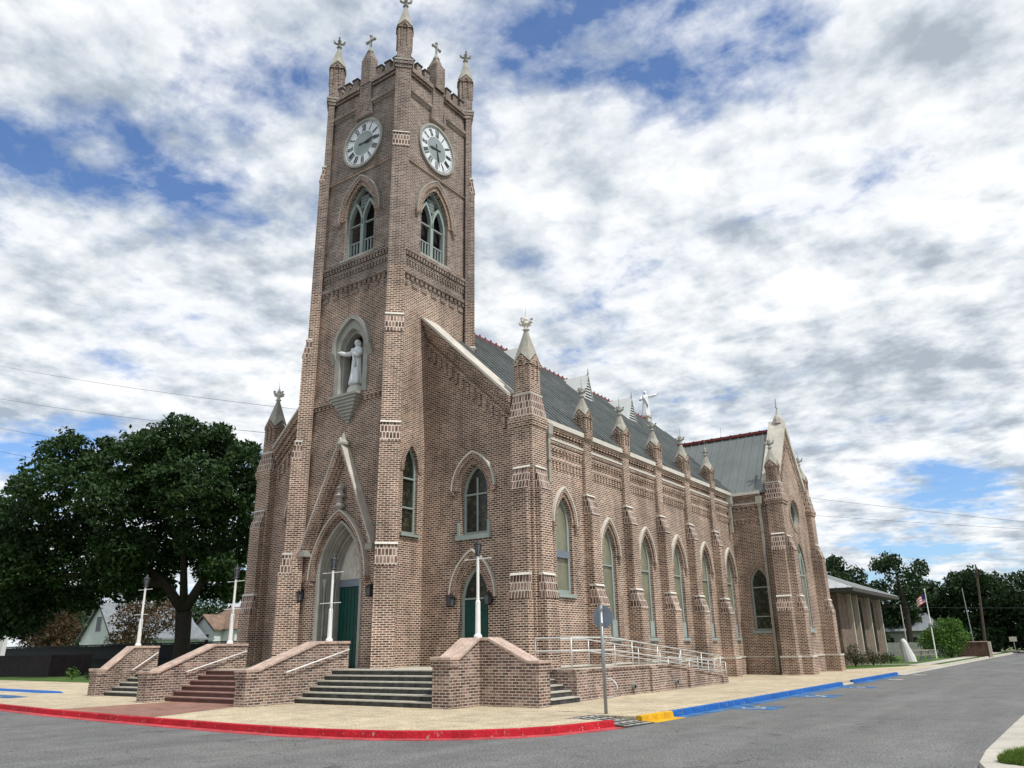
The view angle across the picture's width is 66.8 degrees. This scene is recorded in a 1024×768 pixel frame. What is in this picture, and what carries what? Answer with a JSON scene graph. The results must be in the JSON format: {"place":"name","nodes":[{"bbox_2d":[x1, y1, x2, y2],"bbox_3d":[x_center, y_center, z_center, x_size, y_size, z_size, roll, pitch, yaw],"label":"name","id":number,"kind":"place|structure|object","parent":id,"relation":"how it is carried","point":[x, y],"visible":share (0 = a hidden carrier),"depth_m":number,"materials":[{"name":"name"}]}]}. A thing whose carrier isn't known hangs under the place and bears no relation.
{"place":"outdoors","nodes":[
{"label":"outdoors","id":0,"kind":"place"},
{"bbox_2d":[0,636,7,655],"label":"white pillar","id":1,"kind":"structure","parent":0,"point":[3,644],"depth_m":69.70,"materials":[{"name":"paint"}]},
{"bbox_2d":[4,399,264,432],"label":"overhead wire","id":2,"kind":"object","parent":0,"point":[120,416],"visible":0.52,"depth_m":103.46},
{"bbox_2d":[2,366,291,408],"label":"overhead wire","id":3,"kind":"object","parent":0,"point":[149,390],"visible":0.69,"depth_m":117.97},
{"bbox_2d":[0,664,939,729],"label":"pavement","id":4,"kind":"structure","parent":0,"point":[74,695],"depth_m":20.86,"materials":[{"name":"concrete"}]},
{"bbox_2d":[0,695,24,697],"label":"parking mark","id":5,"kind":"object","parent":4,"relation":"on","point":[7,696],"visible":1,"depth_m":30.17,"materials":[{"name":"blue paint"}]},
{"bbox_2d":[0,688,62,692],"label":"parking mark","id":6,"kind":"object","parent":4,"relation":"on","point":[25,690],"visible":1,"depth_m":34.34,"materials":[{"name":"blue paint"}]},
{"bbox_2d":[87,646,159,695],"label":"stair wall","id":7,"kind":"structure","parent":4,"relation":"on","point":[125,664],"depth_m":30.67,"materials":[{"name":"brick"}]},
{"bbox_2d":[135,574,149,645],"bbox_3d":[-15.222,9.302,32.014,1.000,2.840,0.240,-14,-22,33],"label":"lamp post","id":8,"kind":"object","parent":7,"relation":"on","point":[146,579],"visible":0.99,"depth_m":31.90,"materials":[{"name":"metal"}]},
{"bbox_2d":[104,669,151,696],"bbox_3d":[-12.996,11.247,29.223,5.360,0.948,1.790,-14,-22,33],"label":"stair flight","id":9,"kind":"object","parent":4,"relation":"on","point":[129,688],"visible":0.26,"depth_m":29.76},
{"bbox_2d":[59,702,232,716],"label":"painted walk","id":10,"kind":"structure","parent":4,"relation":"on","point":[158,709],"depth_m":22.47,"materials":[{"name":"concrete"}]},
{"bbox_2d":[136,644,248,702],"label":"stair wall","id":11,"kind":"structure","parent":4,"relation":"on","point":[160,683],"depth_m":26.64,"materials":[{"name":"brick"}]},
{"bbox_2d":[224,564,244,643],"bbox_3d":[-10.350,8.165,28.886,1.000,2.840,0.240,-14,-22,33],"label":"lamp post","id":12,"kind":"object","parent":11,"relation":"on","point":[236,570],"visible":1,"depth_m":28.80,"materials":[{"name":"metal"}]},
{"bbox_2d":[165,670,235,703],"bbox_3d":[-9.138,9.875,25.355,4.620,0.948,1.790,-14,-22,33],"label":"stair flight","id":13,"kind":"object","parent":4,"relation":"on","point":[214,686],"visible":0.45,"depth_m":25.57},
{"bbox_2d":[151,667,431,669],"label":"entrance terrace","id":14,"kind":"structure","parent":4,"relation":"on","point":[409,668],"depth_m":25.05,"materials":[{"name":"concrete"}]},
{"bbox_2d":[233,641,350,706],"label":"stair wall","id":15,"kind":"structure","parent":4,"relation":"on","point":[289,676],"depth_m":23.91,"materials":[{"name":"brick"}]},
{"bbox_2d":[320,554,343,640],"bbox_3d":[-6.078,7.181,26.181,1.000,2.840,0.240,-14,-22,33],"label":"lamp post","id":16,"kind":"object","parent":15,"relation":"on","point":[333,560],"visible":0.97,"depth_m":26.11,"materials":[{"name":"metal"}]},
{"bbox_2d":[295,670,431,708],"bbox_3d":[-3.913,9.054,23.176,5.540,0.948,1.790,-14,-22,33],"label":"stair flight","id":17,"kind":"object","parent":4,"relation":"on","point":[398,688],"visible":0.66,"depth_m":23.09,"materials":[{"name":"concrete"}]},
{"bbox_2d":[430,637,551,709],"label":"corner stair wall","id":18,"kind":"structure","parent":4,"relation":"on","point":[486,671],"depth_m":21.14,"materials":[{"name":"brick"}]},
{"bbox_2d":[464,538,491,637],"bbox_3d":[-1.002,5.955,22.801,1.000,2.840,0.240,-14,-22,33],"label":"lamp post","id":19,"kind":"object","parent":18,"relation":"on","point":[477,545],"visible":1,"depth_m":22.71,"materials":[{"name":"metal"}]},
{"bbox_2d":[236,0,845,676],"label":"brick church","id":20,"kind":"structure","parent":4,"relation":"on","point":[424,458],"depth_m":31.62,"materials":[{"name":"brown brick"}]},
{"bbox_2d":[295,589,303,601],"bbox_3d":[-7.955,7.895,29.047,0.280,0.473,0.320,-14,-22,33],"label":"wall lantern","id":21,"kind":"object","parent":20,"relation":"attached to","point":[300,595],"depth_m":28.97,"materials":[{"name":"black metal"}]},
{"bbox_2d":[337,586,358,666],"bbox_3d":[-5.795,8.850,28.392,1.600,2.820,0.075,-14,-22,33],"label":"main door","id":22,"kind":"structure","parent":20,"relation":"in","point":[348,607],"depth_m":28.62,"materials":[{"name":"green paint"}]},
{"bbox_2d":[347,384,361,391],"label":"statue plinth","id":23,"kind":"structure","parent":20,"relation":"on","point":[352,387],"depth_m":30.59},
{"bbox_2d":[337,340,362,385],"bbox_3d":[-6.423,-0.841,31.207,1.220,1.920,0.612,-14,-22,33],"label":"standing statue","id":24,"kind":"object","parent":23,"relation":"on","point":[356,354],"visible":0.98,"depth_m":30.90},
{"bbox_2d":[339,187,374,263],"bbox_3d":[-6.241,-6.834,33.319,2.000,3.580,0.990,-14,-22,33],"label":"belfry window","id":25,"kind":"structure","parent":20,"relation":"in","point":[366,210],"depth_m":33.37,"materials":[{"name":"grey paint"}]},
{"bbox_2d":[365,583,372,596],"bbox_3d":[-4.936,7.166,27.037,0.280,0.473,0.320,-14,-22,33],"label":"wall lantern","id":26,"kind":"object","parent":20,"relation":"attached to","point":[369,589],"depth_m":26.95,"materials":[{"name":"black metal"}]},
{"bbox_2d":[399,449,419,537],"bbox_3d":[-3.849,3.975,28.961,0.320,3.420,1.000,-14,-22,33],"label":"window","id":27,"kind":"structure","parent":20,"relation":"in","point":[408,494],"depth_m":29.02,"materials":[{"name":"glass"}]},
{"bbox_2d":[418,192,450,270],"bbox_3d":[-3.543,-6.760,33.663,0.680,3.580,2.000,-14,-22,33],"label":"belfry window","id":28,"kind":"structure","parent":20,"relation":"in","point":[429,225],"depth_m":33.83,"materials":[{"name":"grey paint"}]},
{"bbox_2d":[445,594,455,606],"bbox_3d":[-2.159,7.595,27.278,0.280,0.473,0.320,-14,-22,33],"label":"wall lantern","id":29,"kind":"object","parent":20,"relation":"attached to","point":[450,600],"depth_m":27.20,"materials":[{"name":"black metal"}]},
{"bbox_2d":[455,465,490,540],"bbox_3d":[-1.312,4.237,28.093,1.560,2.750,0.420,-14,-22,33],"label":"window","id":30,"kind":"structure","parent":20,"relation":"in","point":[476,492],"depth_m":28.21,"materials":[{"name":"glass"}]},
{"bbox_2d":[462,567,486,637],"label":"window","id":31,"kind":"structure","parent":20,"relation":"in","point":[469,592],"depth_m":27.34,"materials":[{"name":"glass"}]},
{"bbox_2d":[465,600,488,637],"bbox_3d":[-1.155,8.588,26.806,1.120,2.160,0.227,-14,-22,33],"label":"side door","id":32,"kind":"structure","parent":20,"relation":"in","point":[469,605],"depth_m":26.93,"materials":[{"name":"green paint"}]},
{"bbox_2d":[483,591,492,604],"bbox_3d":[-0.805,7.268,26.376,0.280,0.473,0.320,-14,-22,33],"label":"wall lantern","id":33,"kind":"object","parent":20,"relation":"attached to","point":[488,598],"depth_m":26.30,"materials":[{"name":"black metal"}]},
{"bbox_2d":[556,499,576,597],"bbox_3d":[1.872,5.928,28.572,0.330,3.740,1.240,-14,-22,33],"label":"window","id":34,"kind":"structure","parent":20,"relation":"in","point":[562,528],"depth_m":28.67,"materials":[{"name":"glass"}]},
{"bbox_2d":[602,530,622,640],"bbox_3d":[3.853,7.857,30.848,0.330,4.490,1.240,-14,-22,33],"label":"window","id":35,"kind":"structure","parent":20,"relation":"in","point":[608,571],"depth_m":31.16,"materials":[{"name":"glass"}]},
{"bbox_2d":[639,391,658,415],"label":"roof statue","id":36,"kind":"object","parent":20,"relation":"on","point":[644,397],"visible":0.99,"depth_m":53.44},
{"bbox_2d":[641,539,659,640],"bbox_3d":[5.800,8.712,33.462,0.330,4.490,1.240,-14,-22,33],"label":"window","id":37,"kind":"structure","parent":20,"relation":"in","point":[645,569],"depth_m":33.78,"materials":[{"name":"glass"}]},
{"bbox_2d":[673,546,691,640],"bbox_3d":[7.747,9.567,36.076,0.330,4.490,1.240,-14,-22,33],"label":"window","id":38,"kind":"structure","parent":20,"relation":"in","point":[677,571],"depth_m":36.41,"materials":[{"name":"glass"}]},
{"bbox_2d":[702,553,718,640],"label":"window","id":39,"kind":"structure","parent":20,"relation":"in","point":[704,567],"depth_m":39.06,"materials":[{"name":"glass"}]},
{"bbox_2d":[727,559,742,639],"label":"window","id":40,"kind":"structure","parent":20,"relation":"in","point":[729,580],"depth_m":41.72,"materials":[{"name":"glass"}]},
{"bbox_2d":[751,568,776,633],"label":"window","id":41,"kind":"structure","parent":20,"relation":"in","point":[762,615],"depth_m":41.51,"materials":[{"name":"glass"}]},
{"bbox_2d":[791,501,796,526],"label":"oculus window","id":42,"kind":"structure","parent":20,"relation":"in","point":[793,513],"depth_m":44.89,"materials":[{"name":"glass"}]},
{"bbox_2d":[797,546,815,632],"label":"window","id":43,"kind":"structure","parent":20,"relation":"in","point":[801,565],"depth_m":43.46,"materials":[{"name":"glass"}]},
{"bbox_2d":[550,679,580,704],"bbox_3d":[0.686,8.711,22.376,1.790,0.948,1.970,-14,-22,33],"label":"stair flight","id":44,"kind":"object","parent":4,"relation":"on","point":[559,695],"visible":0.21,"depth_m":22.29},
{"bbox_2d":[593,605,617,713],"bbox_3d":[2.261,6.647,18.781,0.608,2.500,0.108,-14,-22,33],"label":"street sign","id":45,"kind":"object","parent":4,"relation":"on","point":[602,618],"visible":0.98,"depth_m":18.99,"materials":[{"name":"metal"}]},
{"bbox_2d":[535,637,735,700],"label":"access ramp","id":46,"kind":"structure","parent":4,"relation":"on","point":[585,684],"depth_m":26.17,"materials":[{"name":"brick"}]},
{"bbox_2d":[0,656,957,682],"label":"lawn","id":47,"kind":"structure","parent":0,"point":[81,679],"depth_m":53.32,"materials":[{"name":"plant"}]},
{"bbox_2d":[0,654,91,676],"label":"dark enclosure","id":48,"kind":"object","parent":47,"relation":"on","point":[37,665],"visible":0.86,"depth_m":59.08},
{"bbox_2d":[16,584,87,647],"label":"crape myrtle","id":49,"kind":"object","parent":47,"relation":"on","point":[62,637],"visible":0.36,"depth_m":88.54,"materials":[{"name":"brown plant"}]},
{"bbox_2d":[8,600,106,647],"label":"broadleaf tree","id":50,"kind":"object","parent":47,"relation":"on","point":[84,620],"visible":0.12,"depth_m":135.60,"materials":[{"name":"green plant"}]},
{"bbox_2d":[65,667,79,679],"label":"young bush","id":51,"kind":"object","parent":47,"relation":"on","point":[71,676],"visible":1,"depth_m":49.69,"materials":[{"name":"green plant"}]},
{"bbox_2d":[5,641,235,668],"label":"board fence","id":52,"kind":"object","parent":47,"relation":"on","point":[102,654],"visible":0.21,"depth_m":68.23,"materials":[{"name":"wood"}]},
{"bbox_2d":[0,411,262,659],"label":"oak tree","id":53,"kind":"object","parent":47,"relation":"on","point":[161,481],"visible":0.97,"depth_m":58.15,"materials":[{"name":"green plant"}]},
{"bbox_2d":[104,596,175,645],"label":"crape myrtle","id":54,"kind":"object","parent":47,"relation":"on","point":[125,634],"visible":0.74,"depth_m":85.75,"materials":[{"name":"brown plant"}]},
{"bbox_2d":[75,602,214,646],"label":"gabled house","id":55,"kind":"structure","parent":47,"relation":"on","point":[97,630],"depth_m":109.21,"materials":[{"name":"white"}]},
{"bbox_2d":[95,616,102,631],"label":"window","id":56,"kind":"structure","parent":55,"relation":"in","point":[99,618],"depth_m":109.62,"materials":[{"name":"white"}]},
{"bbox_2d":[166,594,230,621],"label":"broadleaf tree","id":57,"kind":"object","parent":47,"relation":"on","point":[199,610],"visible":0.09,"depth_m":135.77,"materials":[{"name":"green plant"}]},
{"bbox_2d":[195,607,239,642],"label":"house","id":58,"kind":"structure","parent":47,"relation":"on","point":[216,627],"depth_m":119.35,"materials":[{"name":"white"}]},
{"bbox_2d":[844,644,869,666],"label":"shrub","id":59,"kind":"object","parent":47,"relation":"on","point":[859,659],"visible":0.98,"depth_m":51.32,"materials":[{"name":"green plant"}]},
{"bbox_2d":[825,554,891,642],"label":"broadleaf tree","id":60,"kind":"object","parent":47,"relation":"on","point":[834,567],"visible":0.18,"depth_m":106.52,"materials":[{"name":"green plant"}]},
{"bbox_2d":[827,575,897,665],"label":"annex building","id":61,"kind":"structure","parent":47,"relation":"on","point":[859,617],"depth_m":57.24,"materials":[{"name":"beige brick"}]},
{"bbox_2d":[857,599,867,651],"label":"window","id":62,"kind":"structure","parent":61,"relation":"in","point":[859,603],"depth_m":58.65,"materials":[{"name":"grey glass"}]},
{"bbox_2d":[869,601,879,651],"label":"window","id":63,"kind":"structure","parent":61,"relation":"in","point":[871,605],"depth_m":61.91,"materials":[{"name":"grey glass"}]},
{"bbox_2d":[863,647,884,664],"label":"shrub","id":64,"kind":"object","parent":47,"relation":"on","point":[872,660],"visible":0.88,"depth_m":53.36,"materials":[{"name":"green plant"}]},
{"bbox_2d":[874,653,893,663],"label":"shrub","id":65,"kind":"object","parent":47,"relation":"on","point":[885,659],"visible":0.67,"depth_m":55.59,"materials":[{"name":"green plant"}]},
{"bbox_2d":[883,652,899,662],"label":"shrub","id":66,"kind":"object","parent":47,"relation":"on","point":[891,657],"visible":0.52,"depth_m":57.88,"materials":[{"name":"green plant"}]},
{"bbox_2d":[868,550,930,641],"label":"broadleaf tree","id":67,"kind":"object","parent":47,"relation":"on","point":[885,563],"visible":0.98,"depth_m":98.89,"materials":[{"name":"green plant"}]},
{"bbox_2d":[864,579,938,628],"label":"broadleaf tree","id":68,"kind":"object","parent":47,"relation":"on","point":[891,612],"visible":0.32,"depth_m":103.91,"materials":[{"name":"green plant"}]},
{"bbox_2d":[900,639,916,661],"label":"standing stone","id":69,"kind":"object","parent":47,"relation":"on","point":[908,655],"visible":0.92,"depth_m":61.18,"materials":[{"name":"stone"}]},
{"bbox_2d":[897,650,927,660],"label":"picnic table","id":70,"kind":"object","parent":47,"relation":"on","point":[921,655],"visible":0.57,"depth_m":63.98,"materials":[{"name":"concrete"}]},
{"bbox_2d":[884,613,942,642],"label":"cottage","id":71,"kind":"structure","parent":47,"relation":"on","point":[896,635],"depth_m":102.87,"materials":[{"name":"white wood"}]},
{"bbox_2d":[887,642,947,655],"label":"house wall","id":72,"kind":"structure","parent":47,"relation":"on","point":[893,647],"depth_m":86.43,"materials":[{"name":"grey stone"}]},
{"bbox_2d":[912,650,934,659],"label":"picnic table","id":73,"kind":"object","parent":47,"relation":"on","point":[928,656],"visible":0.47,"depth_m":66.59,"materials":[{"name":"concrete"}]},
{"bbox_2d":[924,589,937,658],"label":"flagpole","id":74,"kind":"object","parent":47,"relation":"on","point":[930,623],"visible":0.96,"depth_m":71.04,"materials":[{"name":"metal"}]},
{"bbox_2d":[916,594,925,606],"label":"flag","id":75,"kind":"object","parent":74,"relation":"attached to","point":[921,600],"visible":1,"depth_m":72.12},
{"bbox_2d":[915,616,974,657],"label":"round bush","id":76,"kind":"object","parent":47,"relation":"on","point":[950,632],"visible":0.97,"depth_m":74.11,"materials":[{"name":"green plant"}]},
{"bbox_2d":[901,569,1012,651],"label":"broadleaf tree","id":77,"kind":"object","parent":47,"relation":"on","point":[934,596],"visible":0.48,"depth_m":104.23,"materials":[{"name":"green plant"}]},
{"bbox_2d":[962,589,973,640],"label":"bare pole","id":78,"kind":"object","parent":47,"relation":"on","point":[967,614],"visible":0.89,"depth_m":83.99,"materials":[{"name":"metal"}]},
{"bbox_2d":[955,641,993,656],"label":"brick sign wall","id":79,"kind":"structure","parent":47,"relation":"on","point":[979,649],"depth_m":75.27,"materials":[{"name":"brick"}]},
{"bbox_2d":[939,563,1023,651],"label":"broadleaf tree","id":80,"kind":"object","parent":47,"relation":"on","point":[988,583],"visible":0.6,"depth_m":102.42,"materials":[{"name":"green plant"}]},
{"bbox_2d":[0,651,1023,767],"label":"road","id":81,"kind":"structure","parent":0,"point":[966,715],"depth_m":14.33,"materials":[{"name":"asphalt"}]},
{"bbox_2d":[0,704,614,738],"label":"kerb","id":82,"kind":"structure","parent":81,"relation":"on","point":[426,734],"depth_m":15.95,"materials":[{"name":"red paint"}]},
{"bbox_2d":[0,709,623,740],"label":"gutter strip","id":83,"kind":"object","parent":81,"relation":"on","point":[319,737],"visible":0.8,"depth_m":15.92,"materials":[{"name":"red paint"}]},
{"bbox_2d":[569,715,654,727],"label":"kerb ramp","id":84,"kind":"structure","parent":81,"relation":"on","point":[621,720],"depth_m":17.36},
{"bbox_2d":[572,715,649,725],"bbox_3d":[2.200,7.508,17.330,1.500,0.105,1.086,-14,-22,33],"label":"ramp marking","id":85,"kind":"object","parent":84,"relation":"on","point":[614,718],"visible":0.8,"depth_m":17.38,"materials":[{"name":"white paint"}]},
{"bbox_2d":[636,711,673,720],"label":"kerb","id":86,"kind":"structure","parent":81,"relation":"on","point":[656,716],"depth_m":18.02,"materials":[{"name":"yellow paint"}]},
{"bbox_2d":[648,717,685,722],"bbox_3d":[3.542,7.786,17.977,0.300,0.030,1.555,-15,-23,35],"label":"gutter strip","id":87,"kind":"object","parent":81,"relation":"on","point":[665,719],"visible":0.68,"depth_m":18.02,"materials":[{"name":"yellow paint"}]},
{"bbox_2d":[669,682,842,716],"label":"kerb","id":88,"kind":"structure","parent":81,"relation":"on","point":[697,709],"depth_m":22.56,"materials":[{"name":"blue paint"}]},
{"bbox_2d":[734,706,783,709],"bbox_3d":[6.599,8.754,21.000,1.300,0.003,1.350,-14,-22,33],"label":"parking mark","id":89,"kind":"object","parent":81,"relation":"on","point":[767,707],"visible":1,"depth_m":20.93,"materials":[{"name":"blue paint"}]},
{"bbox_2d":[676,685,849,717],"bbox_3d":[8.720,9.999,24.746,0.341,0.030,16.058,-14,-23,33],"label":"gutter strip","id":90,"kind":"object","parent":81,"relation":"on","point":[737,706],"visible":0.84,"depth_m":22.42,"materials":[{"name":"blue paint"}]},
{"bbox_2d":[797,695,842,697],"bbox_3d":[9.899,10.121,25.185,1.300,0.003,1.350,-14,-22,33],"label":"parking mark","id":91,"kind":"object","parent":81,"relation":"on","point":[829,696],"visible":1,"depth_m":25.07,"materials":[{"name":"blue paint"}]},
{"bbox_2d":[842,686,874,687],"bbox_3d":[13.249,11.593,29.682,1.170,0.003,1.215,-14,-22,33],"label":"parking mark","id":92,"kind":"object","parent":81,"relation":"on","point":[856,687],"visible":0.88,"depth_m":29.61,"materials":[{"name":"blue paint"}]},
{"bbox_2d":[850,672,897,682],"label":"kerb","id":93,"kind":"structure","parent":81,"relation":"on","point":[858,680],"depth_m":35.46,"materials":[{"name":"blue paint"}]},
{"bbox_2d":[854,675,902,683],"bbox_3d":[17.198,13.706,36.076,0.296,0.030,9.600,-14,-22,33],"label":"gutter strip","id":94,"kind":"object","parent":81,"relation":"on","point":[878,679],"visible":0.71,"depth_m":35.39,"materials":[{"name":"blue paint"}]},
{"bbox_2d":[897,651,1019,674],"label":"kerb","id":95,"kind":"structure","parent":81,"relation":"on","point":[925,668],"depth_m":52.18,"materials":[{"name":"concrete"}]},
{"bbox_2d":[900,652,1020,674],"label":"gutter strip","id":96,"kind":"object","parent":81,"relation":"on","point":[952,665],"visible":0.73,"depth_m":51.59,"materials":[{"name":"concrete"}]},
{"bbox_2d":[979,715,1023,767],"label":"kerb","id":97,"kind":"structure","parent":81,"relation":"on","point":[1012,735],"depth_m":11.80,"materials":[{"name":"concrete"}]},
{"bbox_2d":[1009,636,1016,655],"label":"road sign","id":98,"kind":"object","parent":81,"relation":"on","point":[1012,638],"visible":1,"depth_m":78.65,"materials":[{"name":"metal"}]},
{"bbox_2d":[0,0,1023,648],"label":"sky","id":99,"kind":"structure","parent":0,"point":[723,210],"materials":[{"name":"white"}]},
{"bbox_2d":[862,664,910,664],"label":"path","id":100,"kind":"structure","parent":0,"point":[887,664],"depth_m":54.36,"materials":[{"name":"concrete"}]},
{"bbox_2d":[816,515,1015,528],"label":"overhead wire","id":101,"kind":"object","parent":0,"point":[917,522],"visible":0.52,"depth_m":81.96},
{"bbox_2d":[814,498,1022,521],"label":"overhead wire","id":102,"kind":"object","parent":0,"point":[919,510],"visible":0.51,"depth_m":80.36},
{"bbox_2d":[911,651,1008,664],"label":"pavement","id":103,"kind":"structure","parent":0,"point":[939,661],"depth_m":62.11,"materials":[{"name":"concrete"}]},
{"bbox_2d":[936,651,1014,663],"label":"grass verge","id":104,"kind":"object","parent":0,"point":[970,658],"depth_m":65.09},
{"bbox_2d":[974,564,986,640],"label":"utility pole","id":105,"kind":"object","parent":104,"relation":"on","point":[981,614],"visible":0.91,"depth_m":78.42,"materials":[{"name":"brown wood"}]},
{"bbox_2d":[1001,647,1023,650],"bbox_3d":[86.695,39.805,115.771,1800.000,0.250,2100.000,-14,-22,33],"label":"ground","id":106,"kind":"structure","parent":0,"point":[1011,649],"depth_m":135.98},
{"bbox_2d":[974,570,1023,651],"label":"broadleaf tree","id":107,"kind":"object","parent":106,"relation":"on","point":[1010,578],"visible":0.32,"depth_m":102.10,"materials":[{"name":"green plant"}]},
{"bbox_2d":[1010,568,1023,642],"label":"broadleaf tree","id":108,"kind":"object","parent":106,"relation":"on","point":[1019,626],"visible":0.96,"depth_m":99.07,"materials":[{"name":"green plant"}]},
{"bbox_2d":[1017,738,1023,767],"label":"pavement","id":109,"kind":"structure","parent":0,"point":[1021,743],"depth_m":11.87,"materials":[{"name":"concrete"}]},
{"bbox_2d":[994,745,1023,765],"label":"grass clump","id":110,"kind":"object","parent":109,"relation":"on","point":[1015,756],"visible":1,"depth_m":10.05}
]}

